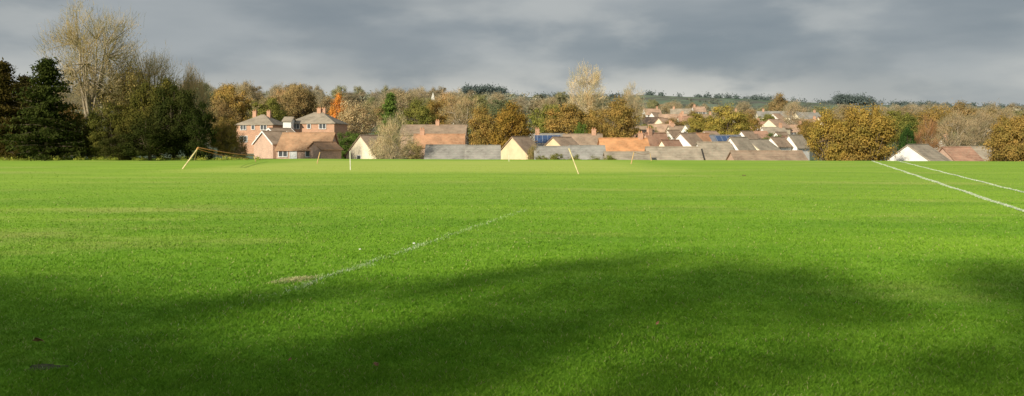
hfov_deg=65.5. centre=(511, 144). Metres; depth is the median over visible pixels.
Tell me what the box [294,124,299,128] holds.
window
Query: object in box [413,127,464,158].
house
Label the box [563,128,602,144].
house
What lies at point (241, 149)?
garden bush
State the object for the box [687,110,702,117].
oak tree
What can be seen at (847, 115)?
oak tree
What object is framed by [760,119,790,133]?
house
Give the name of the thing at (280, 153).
window
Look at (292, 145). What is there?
house
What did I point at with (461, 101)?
ash tree
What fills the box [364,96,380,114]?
oak tree
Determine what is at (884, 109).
birch tree
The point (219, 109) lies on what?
beech tree
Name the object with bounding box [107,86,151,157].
evergreen bush
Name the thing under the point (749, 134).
house
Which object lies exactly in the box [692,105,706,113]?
house
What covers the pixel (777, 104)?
oak tree
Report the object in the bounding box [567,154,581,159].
garden bush
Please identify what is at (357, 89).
oak tree
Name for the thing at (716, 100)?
hedgerow trees
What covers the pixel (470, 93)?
oak tree
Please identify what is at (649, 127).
garden tree
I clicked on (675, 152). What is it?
house
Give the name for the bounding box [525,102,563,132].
oak tree
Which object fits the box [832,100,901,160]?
oak tree
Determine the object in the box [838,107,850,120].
oak tree
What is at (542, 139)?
house
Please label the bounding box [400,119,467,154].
house
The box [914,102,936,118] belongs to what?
ash tree
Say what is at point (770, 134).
garden bush
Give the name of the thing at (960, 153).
house
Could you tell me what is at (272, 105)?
oak tree
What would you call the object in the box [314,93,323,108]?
ash tree
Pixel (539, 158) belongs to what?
garden bush
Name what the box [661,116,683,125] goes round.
oak tree
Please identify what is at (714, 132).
house
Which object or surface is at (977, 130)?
ash tree
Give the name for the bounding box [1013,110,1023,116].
oak tree
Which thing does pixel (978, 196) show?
pitch marking
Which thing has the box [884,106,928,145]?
oak tree
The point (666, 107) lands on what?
oak tree
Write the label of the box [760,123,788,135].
house
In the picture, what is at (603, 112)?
birch tree
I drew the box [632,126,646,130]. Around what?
house
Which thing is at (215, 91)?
oak tree
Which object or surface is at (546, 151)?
house
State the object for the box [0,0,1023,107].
sky
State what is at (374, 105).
ash tree
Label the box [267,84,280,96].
birch tree
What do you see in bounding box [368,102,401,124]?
oak tree
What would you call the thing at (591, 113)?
oak tree
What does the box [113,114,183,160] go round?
evergreen bush
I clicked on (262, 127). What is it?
window
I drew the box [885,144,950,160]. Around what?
house
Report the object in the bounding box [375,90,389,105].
ash tree
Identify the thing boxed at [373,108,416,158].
birch tree
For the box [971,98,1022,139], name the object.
ash tree
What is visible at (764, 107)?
oak tree
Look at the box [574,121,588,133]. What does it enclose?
garden bush
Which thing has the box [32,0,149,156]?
ash tree
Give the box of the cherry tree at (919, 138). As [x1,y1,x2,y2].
[914,114,942,150]
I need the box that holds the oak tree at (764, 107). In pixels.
[756,106,768,110]
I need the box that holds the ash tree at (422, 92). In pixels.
[410,85,430,97]
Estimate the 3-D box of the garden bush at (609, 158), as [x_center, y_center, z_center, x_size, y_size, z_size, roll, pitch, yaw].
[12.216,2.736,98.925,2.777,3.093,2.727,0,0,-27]
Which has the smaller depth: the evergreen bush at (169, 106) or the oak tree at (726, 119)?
the evergreen bush at (169, 106)
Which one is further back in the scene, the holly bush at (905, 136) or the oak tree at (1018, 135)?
the holly bush at (905, 136)
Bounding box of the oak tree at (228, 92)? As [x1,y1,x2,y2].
[209,82,256,131]
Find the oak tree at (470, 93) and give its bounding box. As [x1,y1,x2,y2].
[464,88,474,98]
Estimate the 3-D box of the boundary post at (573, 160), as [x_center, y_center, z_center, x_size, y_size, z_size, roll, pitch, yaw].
[3.422,0.910,43.945,0.614,1.503,0.108,0,0,0]
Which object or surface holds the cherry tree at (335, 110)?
on the ground at (414, 171)
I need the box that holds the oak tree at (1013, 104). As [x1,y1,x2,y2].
[1004,102,1023,109]
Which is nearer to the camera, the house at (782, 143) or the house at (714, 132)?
the house at (782, 143)
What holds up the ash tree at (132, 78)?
on the ground at (414, 171)
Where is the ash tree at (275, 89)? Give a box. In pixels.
[269,82,285,95]
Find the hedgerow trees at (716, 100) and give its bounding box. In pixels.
[529,95,1023,109]
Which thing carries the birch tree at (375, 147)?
on the ground at (414, 171)
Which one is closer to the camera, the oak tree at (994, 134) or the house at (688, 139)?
the oak tree at (994, 134)
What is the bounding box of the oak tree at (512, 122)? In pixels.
[486,95,537,147]
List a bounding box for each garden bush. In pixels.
[231,133,248,157]
[337,131,358,158]
[399,139,424,158]
[527,143,539,159]
[535,155,549,159]
[549,153,564,159]
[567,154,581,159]
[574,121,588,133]
[602,155,618,159]
[762,132,781,138]
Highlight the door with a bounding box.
[290,151,296,158]
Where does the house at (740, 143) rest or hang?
on the ground at (414, 171)
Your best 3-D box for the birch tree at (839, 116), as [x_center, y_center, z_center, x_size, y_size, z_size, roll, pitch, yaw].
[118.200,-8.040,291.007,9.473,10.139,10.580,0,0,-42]
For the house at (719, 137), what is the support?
on the ground at (414, 171)
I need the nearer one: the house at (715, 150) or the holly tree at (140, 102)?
the holly tree at (140, 102)
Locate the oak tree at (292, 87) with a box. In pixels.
[279,82,309,117]
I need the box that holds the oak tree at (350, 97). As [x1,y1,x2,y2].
[342,91,360,110]
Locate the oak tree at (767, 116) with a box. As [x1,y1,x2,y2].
[755,113,774,120]
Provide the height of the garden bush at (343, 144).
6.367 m
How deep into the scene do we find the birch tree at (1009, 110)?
285.38 m
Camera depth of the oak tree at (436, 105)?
209.26 m
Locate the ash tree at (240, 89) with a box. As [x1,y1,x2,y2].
[233,80,267,119]
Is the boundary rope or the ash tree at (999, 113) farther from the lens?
the ash tree at (999, 113)
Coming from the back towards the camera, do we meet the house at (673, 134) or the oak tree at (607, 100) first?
the oak tree at (607, 100)
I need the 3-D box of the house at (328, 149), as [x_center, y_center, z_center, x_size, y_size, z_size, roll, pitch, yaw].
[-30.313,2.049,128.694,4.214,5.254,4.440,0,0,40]
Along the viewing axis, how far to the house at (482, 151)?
114.99 m
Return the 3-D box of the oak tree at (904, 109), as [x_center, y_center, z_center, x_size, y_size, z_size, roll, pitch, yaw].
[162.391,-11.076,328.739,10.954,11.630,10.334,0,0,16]
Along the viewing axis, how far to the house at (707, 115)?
302.35 m
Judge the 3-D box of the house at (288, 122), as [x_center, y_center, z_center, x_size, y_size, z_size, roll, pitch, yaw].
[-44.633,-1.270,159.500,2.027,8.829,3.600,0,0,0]
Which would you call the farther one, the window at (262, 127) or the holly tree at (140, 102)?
the window at (262, 127)
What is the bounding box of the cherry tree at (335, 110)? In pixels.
[327,92,347,120]
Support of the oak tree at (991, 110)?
on the ground at (414, 171)
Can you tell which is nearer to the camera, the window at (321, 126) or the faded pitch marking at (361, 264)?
the faded pitch marking at (361, 264)
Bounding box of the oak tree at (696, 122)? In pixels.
[680,108,724,132]
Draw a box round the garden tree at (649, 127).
[641,122,658,131]
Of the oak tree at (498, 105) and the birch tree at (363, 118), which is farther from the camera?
the oak tree at (498, 105)
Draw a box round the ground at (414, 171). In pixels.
[0,95,1023,395]
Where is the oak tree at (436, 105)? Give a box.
[425,97,456,123]
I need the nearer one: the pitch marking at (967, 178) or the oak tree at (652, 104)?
the pitch marking at (967, 178)
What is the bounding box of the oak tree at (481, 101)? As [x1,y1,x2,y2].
[460,93,492,124]
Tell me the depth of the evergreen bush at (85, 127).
86.99 m
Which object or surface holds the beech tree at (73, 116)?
on the ground at (414, 171)
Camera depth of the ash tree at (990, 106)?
594.48 m
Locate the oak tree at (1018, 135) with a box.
[1008,110,1023,142]
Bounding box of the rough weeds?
[0,153,261,160]
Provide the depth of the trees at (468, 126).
363.59 m
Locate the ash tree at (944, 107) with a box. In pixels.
[936,103,950,111]
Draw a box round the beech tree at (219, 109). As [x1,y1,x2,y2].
[205,92,241,140]
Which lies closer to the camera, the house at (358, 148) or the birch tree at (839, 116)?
the house at (358, 148)
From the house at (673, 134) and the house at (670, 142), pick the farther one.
the house at (673, 134)
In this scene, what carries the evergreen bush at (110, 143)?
on the ground at (414, 171)
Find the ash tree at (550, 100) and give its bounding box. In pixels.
[534,94,567,117]
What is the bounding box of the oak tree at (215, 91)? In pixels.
[211,83,231,99]
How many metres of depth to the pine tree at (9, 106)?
85.20 m
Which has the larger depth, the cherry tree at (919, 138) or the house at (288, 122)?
the house at (288, 122)
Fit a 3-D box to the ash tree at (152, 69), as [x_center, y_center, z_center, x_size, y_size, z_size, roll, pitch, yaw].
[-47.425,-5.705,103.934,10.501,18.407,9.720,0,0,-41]
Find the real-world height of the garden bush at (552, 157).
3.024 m
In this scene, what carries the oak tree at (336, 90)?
on the ground at (414, 171)
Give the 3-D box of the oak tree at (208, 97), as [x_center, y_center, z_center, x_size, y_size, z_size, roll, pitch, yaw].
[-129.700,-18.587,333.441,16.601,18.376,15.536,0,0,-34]
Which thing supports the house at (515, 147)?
on the ground at (414, 171)
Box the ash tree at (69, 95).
[59,85,74,102]
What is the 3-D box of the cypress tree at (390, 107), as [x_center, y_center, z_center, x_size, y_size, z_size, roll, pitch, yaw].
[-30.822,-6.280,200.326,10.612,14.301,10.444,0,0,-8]
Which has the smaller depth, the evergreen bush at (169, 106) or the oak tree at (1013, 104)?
the evergreen bush at (169, 106)
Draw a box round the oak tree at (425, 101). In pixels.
[422,97,432,105]
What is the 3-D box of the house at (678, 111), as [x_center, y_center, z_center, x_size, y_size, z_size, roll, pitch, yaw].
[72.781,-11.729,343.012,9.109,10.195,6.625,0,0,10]
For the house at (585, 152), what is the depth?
116.78 m
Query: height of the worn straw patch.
0.042 m
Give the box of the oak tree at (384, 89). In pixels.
[379,86,388,98]
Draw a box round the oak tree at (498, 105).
[485,96,521,121]
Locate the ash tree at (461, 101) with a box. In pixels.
[437,86,480,129]
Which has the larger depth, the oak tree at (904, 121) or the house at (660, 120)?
the house at (660, 120)
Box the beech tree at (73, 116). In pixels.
[61,98,85,144]
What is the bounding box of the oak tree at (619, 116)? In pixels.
[593,91,644,137]
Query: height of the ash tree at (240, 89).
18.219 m
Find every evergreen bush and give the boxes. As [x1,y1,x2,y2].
[12,116,51,158]
[33,121,81,153]
[62,114,98,159]
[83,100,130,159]
[94,134,138,159]
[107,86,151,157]
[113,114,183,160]
[145,84,209,159]
[170,99,219,159]
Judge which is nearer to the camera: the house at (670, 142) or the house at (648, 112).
the house at (670, 142)
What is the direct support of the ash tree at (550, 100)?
on the ground at (414, 171)
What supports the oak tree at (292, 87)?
on the ground at (414, 171)
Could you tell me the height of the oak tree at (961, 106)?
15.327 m
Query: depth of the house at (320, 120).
160.46 m
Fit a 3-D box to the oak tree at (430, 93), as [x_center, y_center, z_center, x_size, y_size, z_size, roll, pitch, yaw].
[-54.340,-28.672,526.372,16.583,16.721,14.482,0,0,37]
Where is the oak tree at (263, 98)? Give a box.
[258,94,269,106]
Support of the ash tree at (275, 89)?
on the ground at (414, 171)
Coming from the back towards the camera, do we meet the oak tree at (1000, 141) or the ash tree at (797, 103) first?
the ash tree at (797, 103)
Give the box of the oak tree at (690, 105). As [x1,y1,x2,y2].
[685,102,697,107]
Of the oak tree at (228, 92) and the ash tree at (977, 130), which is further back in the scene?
the oak tree at (228, 92)
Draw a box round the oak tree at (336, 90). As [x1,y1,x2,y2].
[329,83,346,101]
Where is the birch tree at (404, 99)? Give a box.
[375,86,422,129]
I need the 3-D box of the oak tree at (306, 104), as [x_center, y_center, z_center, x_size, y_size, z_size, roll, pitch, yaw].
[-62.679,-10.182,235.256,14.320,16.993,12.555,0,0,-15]
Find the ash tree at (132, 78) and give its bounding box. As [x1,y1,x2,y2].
[89,53,156,131]
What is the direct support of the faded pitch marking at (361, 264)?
on the ground at (414, 171)
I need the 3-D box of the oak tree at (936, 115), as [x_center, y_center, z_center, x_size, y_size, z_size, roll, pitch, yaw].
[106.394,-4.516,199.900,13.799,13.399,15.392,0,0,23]
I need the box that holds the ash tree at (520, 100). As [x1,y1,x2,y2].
[512,96,528,110]
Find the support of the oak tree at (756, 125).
on the ground at (414, 171)
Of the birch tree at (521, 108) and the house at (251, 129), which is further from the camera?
the birch tree at (521, 108)
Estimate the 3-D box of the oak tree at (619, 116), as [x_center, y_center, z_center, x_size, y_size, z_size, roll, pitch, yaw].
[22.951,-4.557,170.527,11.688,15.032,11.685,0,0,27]
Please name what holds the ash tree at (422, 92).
on the ground at (414, 171)
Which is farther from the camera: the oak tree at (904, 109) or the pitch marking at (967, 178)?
the oak tree at (904, 109)
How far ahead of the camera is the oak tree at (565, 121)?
163.19 m
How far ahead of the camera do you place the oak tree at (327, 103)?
275.87 m
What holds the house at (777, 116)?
on the ground at (414, 171)
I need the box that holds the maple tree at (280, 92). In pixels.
[269,87,289,109]
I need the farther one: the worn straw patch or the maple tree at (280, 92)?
the maple tree at (280, 92)
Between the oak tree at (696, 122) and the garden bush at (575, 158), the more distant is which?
the oak tree at (696, 122)
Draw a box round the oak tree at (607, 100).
[597,96,611,107]
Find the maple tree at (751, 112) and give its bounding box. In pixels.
[744,109,755,116]
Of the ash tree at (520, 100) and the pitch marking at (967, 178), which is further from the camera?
the ash tree at (520, 100)
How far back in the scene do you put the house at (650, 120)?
271.61 m
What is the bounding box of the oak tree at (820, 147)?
[804,103,851,160]
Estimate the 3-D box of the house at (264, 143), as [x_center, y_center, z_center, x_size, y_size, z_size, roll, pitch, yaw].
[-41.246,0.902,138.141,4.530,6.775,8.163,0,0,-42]
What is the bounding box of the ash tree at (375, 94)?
[366,89,382,101]
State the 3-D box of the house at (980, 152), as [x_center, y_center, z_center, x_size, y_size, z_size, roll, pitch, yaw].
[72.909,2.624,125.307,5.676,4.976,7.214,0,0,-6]
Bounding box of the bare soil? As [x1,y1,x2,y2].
[26,363,67,370]
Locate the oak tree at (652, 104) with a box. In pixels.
[646,99,660,109]
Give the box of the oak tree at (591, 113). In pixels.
[584,107,610,137]
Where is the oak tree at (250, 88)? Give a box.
[237,81,255,103]
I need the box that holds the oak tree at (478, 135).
[464,103,501,144]
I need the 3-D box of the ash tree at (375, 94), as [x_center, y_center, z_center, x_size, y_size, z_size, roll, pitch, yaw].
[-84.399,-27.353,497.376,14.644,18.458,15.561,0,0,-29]
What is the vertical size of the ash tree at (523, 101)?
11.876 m
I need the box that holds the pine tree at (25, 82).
[13,74,55,123]
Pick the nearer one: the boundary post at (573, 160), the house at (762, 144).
the boundary post at (573, 160)
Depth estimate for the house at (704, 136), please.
147.98 m
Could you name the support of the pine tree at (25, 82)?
on the ground at (414, 171)
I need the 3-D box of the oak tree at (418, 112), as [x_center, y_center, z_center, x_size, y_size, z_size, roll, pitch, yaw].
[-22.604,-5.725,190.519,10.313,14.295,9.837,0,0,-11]
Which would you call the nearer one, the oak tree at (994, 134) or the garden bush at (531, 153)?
the oak tree at (994, 134)
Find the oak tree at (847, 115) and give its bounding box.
[829,102,860,153]
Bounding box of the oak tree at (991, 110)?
[974,107,1006,142]
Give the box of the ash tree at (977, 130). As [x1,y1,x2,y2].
[948,104,1001,145]
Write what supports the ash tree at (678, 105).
on the ground at (414, 171)
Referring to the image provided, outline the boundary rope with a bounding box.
[199,147,253,155]
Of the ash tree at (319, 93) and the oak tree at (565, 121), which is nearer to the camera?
the oak tree at (565, 121)
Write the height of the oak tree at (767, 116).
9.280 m
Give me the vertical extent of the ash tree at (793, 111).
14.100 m
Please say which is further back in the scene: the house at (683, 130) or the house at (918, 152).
the house at (683, 130)
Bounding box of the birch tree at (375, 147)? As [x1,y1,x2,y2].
[367,135,394,158]
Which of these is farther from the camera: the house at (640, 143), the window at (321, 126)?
the window at (321, 126)
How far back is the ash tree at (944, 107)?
545.38 m
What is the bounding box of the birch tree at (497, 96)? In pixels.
[487,91,506,102]
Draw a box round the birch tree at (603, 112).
[594,105,607,120]
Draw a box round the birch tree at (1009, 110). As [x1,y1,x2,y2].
[998,107,1017,117]
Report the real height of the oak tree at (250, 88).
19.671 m
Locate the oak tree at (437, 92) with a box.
[431,86,446,96]
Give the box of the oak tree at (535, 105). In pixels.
[530,99,543,112]
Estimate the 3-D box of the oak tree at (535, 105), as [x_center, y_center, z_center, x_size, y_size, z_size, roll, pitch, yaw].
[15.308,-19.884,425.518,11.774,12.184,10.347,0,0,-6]
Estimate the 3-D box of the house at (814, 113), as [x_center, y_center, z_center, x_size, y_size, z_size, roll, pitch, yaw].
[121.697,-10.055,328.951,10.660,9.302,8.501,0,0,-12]
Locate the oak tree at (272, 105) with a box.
[245,97,290,120]
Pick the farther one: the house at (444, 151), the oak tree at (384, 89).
the oak tree at (384, 89)
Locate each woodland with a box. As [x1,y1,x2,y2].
[13,88,987,117]
[34,85,921,115]
[69,92,1023,115]
[457,82,1023,106]
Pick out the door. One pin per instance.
(293, 154)
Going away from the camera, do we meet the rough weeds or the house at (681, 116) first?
the rough weeds
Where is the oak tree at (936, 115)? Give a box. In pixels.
[910,102,962,142]
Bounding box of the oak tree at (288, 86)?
[282,83,302,101]
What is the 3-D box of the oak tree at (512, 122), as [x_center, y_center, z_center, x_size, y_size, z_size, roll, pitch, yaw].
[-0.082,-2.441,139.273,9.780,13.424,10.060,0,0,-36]
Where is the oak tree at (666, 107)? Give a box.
[662,102,674,113]
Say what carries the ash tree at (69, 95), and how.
on the ground at (414, 171)
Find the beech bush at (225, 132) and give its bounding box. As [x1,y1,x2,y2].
[209,117,241,157]
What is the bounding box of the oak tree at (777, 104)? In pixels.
[763,91,788,110]
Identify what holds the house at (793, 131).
on the ground at (414, 171)
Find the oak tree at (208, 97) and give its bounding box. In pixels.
[191,81,214,110]
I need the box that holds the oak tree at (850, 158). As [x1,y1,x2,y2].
[812,121,899,160]
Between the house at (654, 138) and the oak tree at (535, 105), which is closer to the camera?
the house at (654, 138)
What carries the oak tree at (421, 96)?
on the ground at (414, 171)
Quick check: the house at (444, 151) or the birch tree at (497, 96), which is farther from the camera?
the birch tree at (497, 96)
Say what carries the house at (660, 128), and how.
on the ground at (414, 171)
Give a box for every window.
[240,125,245,129]
[260,125,266,129]
[278,151,287,156]
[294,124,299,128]
[319,124,325,128]
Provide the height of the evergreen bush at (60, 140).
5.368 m
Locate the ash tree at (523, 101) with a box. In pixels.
[517,96,528,108]
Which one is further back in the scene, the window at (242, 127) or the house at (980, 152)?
the window at (242, 127)
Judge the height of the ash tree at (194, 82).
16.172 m
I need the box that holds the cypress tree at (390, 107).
[374,92,402,141]
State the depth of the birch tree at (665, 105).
494.60 m
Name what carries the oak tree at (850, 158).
on the ground at (414, 171)
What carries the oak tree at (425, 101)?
on the ground at (414, 171)
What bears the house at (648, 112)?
on the ground at (414, 171)
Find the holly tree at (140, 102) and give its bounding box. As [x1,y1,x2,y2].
[116,70,194,156]
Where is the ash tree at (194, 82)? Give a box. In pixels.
[174,57,213,157]
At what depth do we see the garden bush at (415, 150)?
119.31 m
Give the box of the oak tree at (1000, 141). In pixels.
[976,111,1023,160]
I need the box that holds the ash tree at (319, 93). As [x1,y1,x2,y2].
[312,85,324,101]
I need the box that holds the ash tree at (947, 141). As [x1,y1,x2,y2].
[932,108,980,150]
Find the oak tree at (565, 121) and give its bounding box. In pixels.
[539,102,597,133]
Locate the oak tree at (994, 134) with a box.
[985,119,1023,160]
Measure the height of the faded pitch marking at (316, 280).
0.038 m
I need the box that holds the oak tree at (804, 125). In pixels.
[794,119,822,149]
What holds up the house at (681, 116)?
on the ground at (414, 171)
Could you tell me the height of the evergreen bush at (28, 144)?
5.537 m
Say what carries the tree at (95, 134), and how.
on the ground at (414, 171)
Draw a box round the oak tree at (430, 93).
[421,89,439,99]
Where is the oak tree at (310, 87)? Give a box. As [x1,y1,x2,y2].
[303,84,313,96]
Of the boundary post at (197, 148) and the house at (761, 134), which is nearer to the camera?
the boundary post at (197, 148)
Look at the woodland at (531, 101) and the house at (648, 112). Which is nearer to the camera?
the house at (648, 112)
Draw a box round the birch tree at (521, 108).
[515,103,527,114]
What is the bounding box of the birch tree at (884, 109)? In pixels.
[879,105,889,112]
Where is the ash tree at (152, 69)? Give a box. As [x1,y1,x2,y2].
[114,32,191,104]
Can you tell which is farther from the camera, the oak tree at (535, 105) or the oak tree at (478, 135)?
the oak tree at (535, 105)
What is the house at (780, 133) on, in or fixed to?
on the ground at (414, 171)
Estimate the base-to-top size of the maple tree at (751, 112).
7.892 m
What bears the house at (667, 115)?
on the ground at (414, 171)
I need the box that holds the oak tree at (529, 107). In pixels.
[527,99,537,112]
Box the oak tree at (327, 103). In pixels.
[313,95,335,114]
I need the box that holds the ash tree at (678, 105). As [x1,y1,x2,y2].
[667,99,682,108]
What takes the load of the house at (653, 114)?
on the ground at (414, 171)
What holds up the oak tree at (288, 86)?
on the ground at (414, 171)
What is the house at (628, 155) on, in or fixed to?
on the ground at (414, 171)
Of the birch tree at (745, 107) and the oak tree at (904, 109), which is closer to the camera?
the oak tree at (904, 109)
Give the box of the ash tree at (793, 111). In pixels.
[781,100,808,124]
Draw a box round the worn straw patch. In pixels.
[268,274,316,283]
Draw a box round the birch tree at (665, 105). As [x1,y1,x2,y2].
[661,103,668,113]
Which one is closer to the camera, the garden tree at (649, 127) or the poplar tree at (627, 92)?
the garden tree at (649, 127)
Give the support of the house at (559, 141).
on the ground at (414, 171)
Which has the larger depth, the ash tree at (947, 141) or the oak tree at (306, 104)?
the oak tree at (306, 104)
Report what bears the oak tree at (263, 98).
on the ground at (414, 171)
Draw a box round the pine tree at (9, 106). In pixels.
[0,57,39,159]
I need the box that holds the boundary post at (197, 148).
[182,147,198,168]
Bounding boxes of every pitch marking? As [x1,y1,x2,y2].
[52,209,526,368]
[286,211,519,290]
[873,161,1023,210]
[900,161,1023,192]
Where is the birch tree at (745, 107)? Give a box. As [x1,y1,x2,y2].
[733,101,757,114]
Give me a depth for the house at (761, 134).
216.86 m
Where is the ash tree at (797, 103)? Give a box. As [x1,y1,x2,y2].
[788,101,801,111]
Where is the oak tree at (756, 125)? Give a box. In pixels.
[742,111,763,130]
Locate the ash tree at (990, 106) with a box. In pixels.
[983,103,999,111]
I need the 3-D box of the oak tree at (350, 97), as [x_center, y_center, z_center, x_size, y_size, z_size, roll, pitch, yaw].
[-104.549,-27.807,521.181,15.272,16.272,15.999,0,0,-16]
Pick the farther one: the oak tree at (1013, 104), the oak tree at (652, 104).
the oak tree at (1013, 104)
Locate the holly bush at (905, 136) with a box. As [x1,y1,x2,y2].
[896,120,916,151]
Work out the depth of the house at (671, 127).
216.89 m
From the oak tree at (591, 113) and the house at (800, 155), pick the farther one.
the oak tree at (591, 113)
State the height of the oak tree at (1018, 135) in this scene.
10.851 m
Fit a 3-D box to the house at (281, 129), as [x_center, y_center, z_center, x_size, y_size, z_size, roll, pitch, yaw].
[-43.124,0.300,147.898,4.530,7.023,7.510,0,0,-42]
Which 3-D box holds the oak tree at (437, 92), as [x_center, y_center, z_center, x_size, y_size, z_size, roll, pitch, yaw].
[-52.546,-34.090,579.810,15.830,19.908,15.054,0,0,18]
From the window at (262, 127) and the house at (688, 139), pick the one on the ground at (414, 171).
the house at (688, 139)
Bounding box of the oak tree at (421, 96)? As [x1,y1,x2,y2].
[414,94,431,104]
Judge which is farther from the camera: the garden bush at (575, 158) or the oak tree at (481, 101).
the oak tree at (481, 101)
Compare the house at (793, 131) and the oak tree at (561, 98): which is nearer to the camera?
the house at (793, 131)
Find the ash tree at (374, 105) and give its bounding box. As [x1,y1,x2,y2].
[371,97,382,107]
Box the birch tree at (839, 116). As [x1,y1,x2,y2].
[830,112,844,121]
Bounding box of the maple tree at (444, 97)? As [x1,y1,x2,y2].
[434,90,459,117]
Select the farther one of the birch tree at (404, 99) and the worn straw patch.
the birch tree at (404, 99)
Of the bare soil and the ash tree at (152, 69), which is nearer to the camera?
the bare soil
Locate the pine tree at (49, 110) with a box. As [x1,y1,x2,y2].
[0,56,95,160]
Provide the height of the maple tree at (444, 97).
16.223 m
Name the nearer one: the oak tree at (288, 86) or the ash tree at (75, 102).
the ash tree at (75, 102)
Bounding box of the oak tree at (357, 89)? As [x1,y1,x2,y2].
[353,85,363,94]
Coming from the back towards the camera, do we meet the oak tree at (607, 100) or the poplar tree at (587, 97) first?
the oak tree at (607, 100)
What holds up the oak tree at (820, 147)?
on the ground at (414, 171)
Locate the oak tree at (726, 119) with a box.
[701,101,754,134]
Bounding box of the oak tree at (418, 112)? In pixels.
[396,97,437,123]
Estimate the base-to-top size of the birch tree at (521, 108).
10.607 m
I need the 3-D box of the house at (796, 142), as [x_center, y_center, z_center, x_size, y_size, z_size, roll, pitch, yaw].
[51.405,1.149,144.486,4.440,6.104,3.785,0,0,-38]
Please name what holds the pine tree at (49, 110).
on the ground at (414, 171)
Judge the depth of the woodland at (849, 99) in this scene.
1331.48 m
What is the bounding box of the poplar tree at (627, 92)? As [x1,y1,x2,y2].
[618,80,647,123]
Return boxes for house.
[236,110,282,153]
[252,131,286,158]
[266,128,294,131]
[275,132,339,158]
[281,117,295,129]
[294,107,348,138]
[306,141,343,158]
[344,134,404,158]
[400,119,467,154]
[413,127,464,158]
[424,144,467,158]
[464,145,500,158]
[501,136,536,159]
[529,127,564,145]
[534,146,568,159]
[544,136,578,145]
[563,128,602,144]
[568,145,605,159]
[597,131,649,150]
[603,151,651,159]
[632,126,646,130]
[638,115,663,125]
[642,106,661,116]
[643,126,667,145]
[645,146,703,159]
[647,120,674,132]
[648,112,659,116]
[654,118,668,123]
[658,112,686,119]
[658,139,682,145]
[665,122,683,131]
[665,130,679,138]
[670,106,691,113]
[675,132,702,145]
[676,112,694,125]
[680,124,698,132]
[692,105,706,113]
[693,132,710,140]
[695,141,733,159]
[702,111,713,118]
[702,131,719,134]
[709,135,741,140]
[725,150,808,160]
[727,136,755,149]
[738,131,757,138]
[749,139,780,149]
[750,128,769,137]
[755,108,798,118]
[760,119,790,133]
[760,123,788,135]
[765,113,786,122]
[768,136,792,149]
[773,132,787,136]
[786,134,809,159]
[787,121,801,134]
[793,110,821,118]
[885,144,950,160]
[938,146,983,160]
[971,146,991,160]
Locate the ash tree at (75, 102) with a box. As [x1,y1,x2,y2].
[66,85,100,116]
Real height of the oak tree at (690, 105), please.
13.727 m
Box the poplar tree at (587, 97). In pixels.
[563,62,607,123]
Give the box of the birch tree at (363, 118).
[334,99,380,136]
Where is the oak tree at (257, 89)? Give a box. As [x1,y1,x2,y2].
[249,84,264,102]
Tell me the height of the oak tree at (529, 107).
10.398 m
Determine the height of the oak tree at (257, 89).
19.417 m
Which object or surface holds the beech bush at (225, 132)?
on the ground at (414, 171)
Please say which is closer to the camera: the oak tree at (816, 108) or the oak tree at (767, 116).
the oak tree at (767, 116)
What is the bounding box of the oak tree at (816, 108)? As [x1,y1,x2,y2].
[811,106,827,115]
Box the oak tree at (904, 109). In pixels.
[895,105,917,117]
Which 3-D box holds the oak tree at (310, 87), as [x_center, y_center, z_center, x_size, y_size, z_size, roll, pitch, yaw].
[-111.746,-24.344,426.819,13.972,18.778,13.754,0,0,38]
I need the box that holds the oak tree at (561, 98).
[554,91,568,107]
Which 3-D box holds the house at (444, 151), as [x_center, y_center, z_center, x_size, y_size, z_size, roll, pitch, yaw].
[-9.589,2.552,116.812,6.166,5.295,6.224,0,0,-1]
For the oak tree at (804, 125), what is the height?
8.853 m
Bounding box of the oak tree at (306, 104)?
[277,85,324,118]
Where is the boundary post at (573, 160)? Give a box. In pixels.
[568,148,578,173]
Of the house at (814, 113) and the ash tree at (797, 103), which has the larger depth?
the ash tree at (797, 103)
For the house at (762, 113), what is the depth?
332.60 m
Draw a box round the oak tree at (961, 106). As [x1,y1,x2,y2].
[944,97,980,135]
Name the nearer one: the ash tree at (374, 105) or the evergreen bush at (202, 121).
the evergreen bush at (202, 121)
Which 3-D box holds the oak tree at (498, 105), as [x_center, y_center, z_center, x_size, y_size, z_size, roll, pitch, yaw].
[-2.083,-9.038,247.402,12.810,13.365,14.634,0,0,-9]

